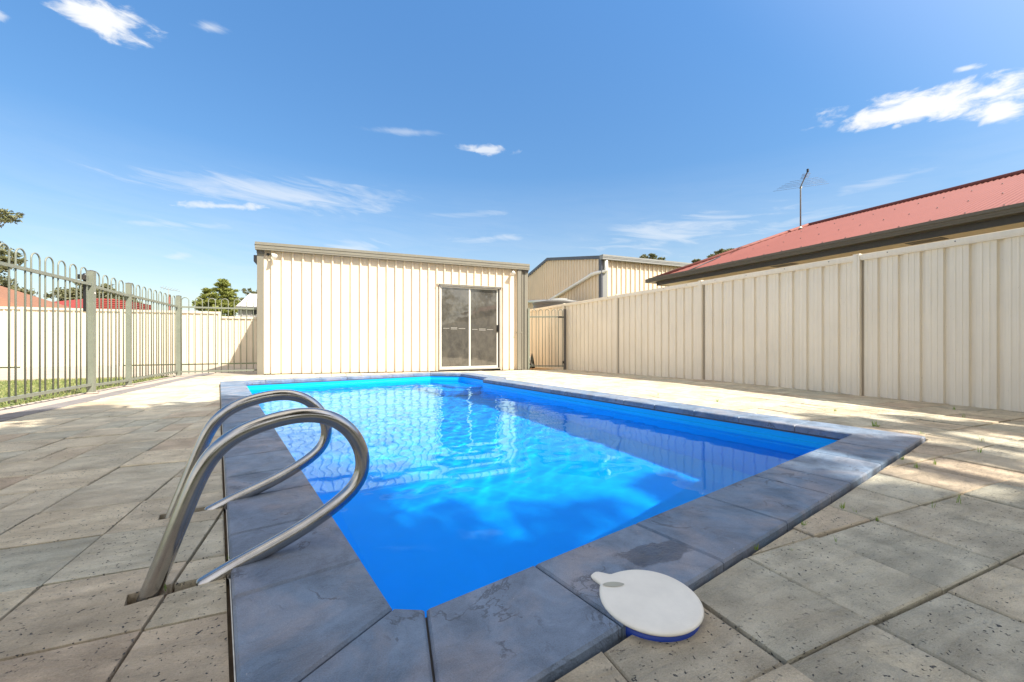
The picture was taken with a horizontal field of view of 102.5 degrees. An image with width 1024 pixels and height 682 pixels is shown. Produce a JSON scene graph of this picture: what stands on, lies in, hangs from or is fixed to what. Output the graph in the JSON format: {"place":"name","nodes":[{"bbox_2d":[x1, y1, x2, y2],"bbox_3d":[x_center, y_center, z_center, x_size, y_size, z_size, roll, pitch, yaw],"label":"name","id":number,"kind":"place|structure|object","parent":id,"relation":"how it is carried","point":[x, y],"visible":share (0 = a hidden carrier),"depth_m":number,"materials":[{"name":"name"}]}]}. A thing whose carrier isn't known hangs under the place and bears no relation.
{"place":"outdoors","nodes":[
{"label":"outdoors","id":0,"kind":"place"},
{"bbox_2d":[0,375,173,407],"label":"lawn grass","id":1,"kind":"structure","parent":0,"point":[84,390],"depth_m":6.61,"materials":[{"name":"green plant"}]},
{"bbox_2d":[0,364,256,380],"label":"path","id":2,"kind":"structure","parent":0,"point":[20,374],"depth_m":10.49,"materials":[{"name":"concrete"}]},
{"bbox_2d":[0,373,213,421],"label":"border strip","id":3,"kind":"object","parent":2,"relation":"on","point":[8,416],"visible":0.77,"depth_m":4.74,"materials":[{"name":"beige concrete"}]},
{"bbox_2d":[0,363,548,407],"bbox_3d":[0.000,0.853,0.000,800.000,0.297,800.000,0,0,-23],"label":"ground","id":4,"kind":"structure","parent":0,"point":[35,387],"depth_m":8.09,"materials":[{"name":"green plant"}]},
{"bbox_2d":[0,208,24,227],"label":"gum tree","id":5,"kind":"object","parent":4,"relation":"on","point":[8,218],"visible":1,"depth_m":21.30,"materials":[{"name":"green plant"}]},
{"bbox_2d":[0,241,37,296],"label":"gum tree","id":6,"kind":"object","parent":4,"relation":"on","point":[4,258],"visible":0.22,"depth_m":20.72,"materials":[{"name":"green plant"}]},
{"bbox_2d":[0,286,68,307],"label":"house","id":7,"kind":"structure","parent":4,"relation":"on","point":[4,297],"depth_m":18.90,"materials":[{"name":"orange tile"}]},
{"bbox_2d":[55,298,114,307],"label":"house","id":8,"kind":"structure","parent":4,"relation":"on","point":[73,303],"depth_m":22.81,"materials":[{"name":"red tile"}]},
{"bbox_2d":[46,282,141,302],"bbox_3d":[-26.139,-1.446,25.932,4.703,4.634,2.921,0,0,-23],"label":"spreading tree","id":9,"kind":"object","parent":4,"relation":"on","point":[61,293],"visible":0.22,"depth_m":25.21,"materials":[{"name":"green plant"}]},
{"bbox_2d":[0,375,191,414],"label":"edging strip","id":10,"kind":"object","parent":4,"relation":"on","point":[18,408],"visible":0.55,"depth_m":4.99,"materials":[{"name":"concrete"}]},
{"bbox_2d":[96,299,150,309],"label":"house","id":11,"kind":"structure","parent":4,"relation":"on","point":[105,304],"depth_m":21.58,"materials":[{"name":"red metal"}]},
{"bbox_2d":[0,306,256,367],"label":"boundary fence","id":12,"kind":"object","parent":4,"relation":"on","point":[20,336],"visible":0.5,"depth_m":13.50,"materials":[{"name":"beige metal"}]},
{"bbox_2d":[192,278,239,316],"bbox_3d":[-15.405,-1.259,21.610,2.269,4.258,1.427,0,0,-23],"label":"feathery tree","id":13,"kind":"object","parent":4,"relation":"on","point":[222,289],"visible":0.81,"depth_m":21.48,"materials":[{"name":"green plant"}]},
{"bbox_2d":[235,294,256,316],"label":"house","id":14,"kind":"structure","parent":4,"relation":"on","point":[253,297],"depth_m":20.53,"materials":[{"name":"beige metal"}]},
{"bbox_2d":[239,288,256,300],"bbox_3d":[-19.670,-1.629,30.693,1.844,4.986,1.349,0,0,-23],"label":"gum tree","id":15,"kind":"object","parent":4,"relation":"on","point":[243,290],"visible":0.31,"depth_m":30.65,"materials":[{"name":"green plant"}]},
{"bbox_2d":[533,298,576,308],"bbox_3d":[1.720,-0.380,14.997,1.940,2.380,1.940,0,0,-23],"label":"water tank","id":16,"kind":"object","parent":4,"relation":"on","point":[551,302],"visible":0.09,"depth_m":14.23,"materials":[{"name":"beige metal"}]},
{"bbox_2d":[639,253,665,259],"bbox_3d":[13.109,-3.707,38.223,2.997,9.141,1.393,0,0,-23],"label":"gum tree","id":17,"kind":"object","parent":4,"relation":"on","point":[652,256],"visible":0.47,"depth_m":37.96,"materials":[{"name":"green plant"}]},
{"bbox_2d":[707,248,734,257],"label":"gum tree","id":18,"kind":"object","parent":4,"relation":"on","point":[719,251],"visible":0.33,"depth_m":41.53,"materials":[{"name":"green plant"}]},
{"bbox_2d":[530,227,1023,411],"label":"boundary fence","id":19,"kind":"object","parent":4,"relation":"on","point":[942,322],"visible":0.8,"depth_m":5.29,"materials":[{"name":"metal"}]},
{"bbox_2d":[0,369,1023,681],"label":"paving","id":20,"kind":"structure","parent":0,"point":[912,585],"depth_m":1.25,"materials":[{"name":"stone"}]},
{"bbox_2d":[0,243,256,402],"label":"pool fence","id":21,"kind":"object","parent":20,"relation":"on","point":[88,282],"visible":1,"depth_m":5.68,"materials":[{"name":"beige metal"}]},
{"bbox_2d":[254,241,529,374],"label":"garden shed","id":22,"kind":"structure","parent":20,"relation":"on","point":[328,310],"depth_m":10.07,"materials":[{"name":"beige metal"}]},
{"bbox_2d":[266,253,277,258],"bbox_3d":[-5.291,-1.888,9.025,0.270,0.138,0.117,0,0,10],"label":"security light","id":23,"kind":"object","parent":22,"relation":"attached to","point":[274,256],"visible":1,"depth_m":9.01,"materials":[{"name":"white plastic"}]},
{"bbox_2d":[437,283,502,369],"bbox_3d":[-1.108,-0.381,10.952,1.810,2.233,0.180,0,0,-23],"label":"sliding door","id":24,"kind":"structure","parent":22,"relation":"in","point":[469,315],"depth_m":10.93,"materials":[{"name":"glass"}]},
{"bbox_2d":[528,308,565,369],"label":"side gate","id":25,"kind":"structure","parent":22,"relation":"attached to","point":[563,317],"depth_m":11.55,"materials":[{"name":"beige metal"}]},
{"bbox_2d":[220,372,925,681],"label":"swimming pool","id":26,"kind":"structure","parent":20,"relation":"in","point":[313,605],"depth_m":1.18,"materials":[{"name":"stone"}]},
{"bbox_2d":[164,390,331,518],"bbox_3d":[-1.083,0.458,1.737,0.605,0.498,0.047,0,0,-36],"label":"hand rail","id":27,"kind":"object","parent":26,"relation":"on","point":[216,420],"visible":0.81,"depth_m":1.72,"materials":[{"name":"silver metal"}]},
{"bbox_2d":[135,408,369,602],"bbox_3d":[-0.737,0.458,1.242,0.605,0.498,0.047,0,0,-36],"label":"hand rail","id":28,"kind":"object","parent":26,"relation":"on","point":[208,460],"visible":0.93,"depth_m":1.20,"materials":[{"name":"silver metal"}]},
{"bbox_2d":[591,570,703,641],"bbox_3d":[0.345,0.660,1.030,0.247,0.048,0.247,0,0,-4],"label":"skimmer lid","id":29,"kind":"object","parent":26,"relation":"on","point":[651,605],"visible":0.98,"depth_m":1.00,"materials":[{"name":"white plastic"}]},
{"bbox_2d":[0,0,1023,681],"label":"sky","id":30,"kind":"structure","parent":0,"point":[152,144],"materials":[{"name":"blue"}]},
{"bbox_2d":[250,380,818,617],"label":"water","id":31,"kind":"structure","parent":0,"point":[467,487],"depth_m":2.48,"materials":[{"name":"blue liquid"}]},
{"bbox_2d":[530,368,547,369],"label":"bare soil","id":32,"kind":"structure","parent":0,"point":[538,368],"depth_m":12.35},
{"bbox_2d":[530,354,534,368],"bbox_3d":[0.519,0.417,11.799,0.319,0.717,0.192,0,0,-23],"label":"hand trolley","id":33,"kind":"object","parent":32,"relation":"on","point":[531,360],"visible":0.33,"depth_m":11.80,"materials":[{"name":"metal"}]},
{"bbox_2d":[528,254,691,308],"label":"garage","id":34,"kind":"structure","parent":0,"point":[578,278],"depth_m":15.17,"materials":[{"name":"beige metal"}]},
{"bbox_2d":[645,169,1023,285],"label":"house","id":35,"kind":"structure","parent":0,"point":[990,205],"depth_m":7.56,"materials":[{"name":"red metal"}]},
{"bbox_2d":[778,169,827,228],"bbox_3d":[7.410,-3.590,10.793,1.374,1.200,1.125,0,0,-35],"label":"tv antenna","id":36,"kind":"object","parent":35,"relation":"on","point":[800,188],"visible":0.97,"depth_m":10.83,"materials":[{"name":"metal"}]}
]}

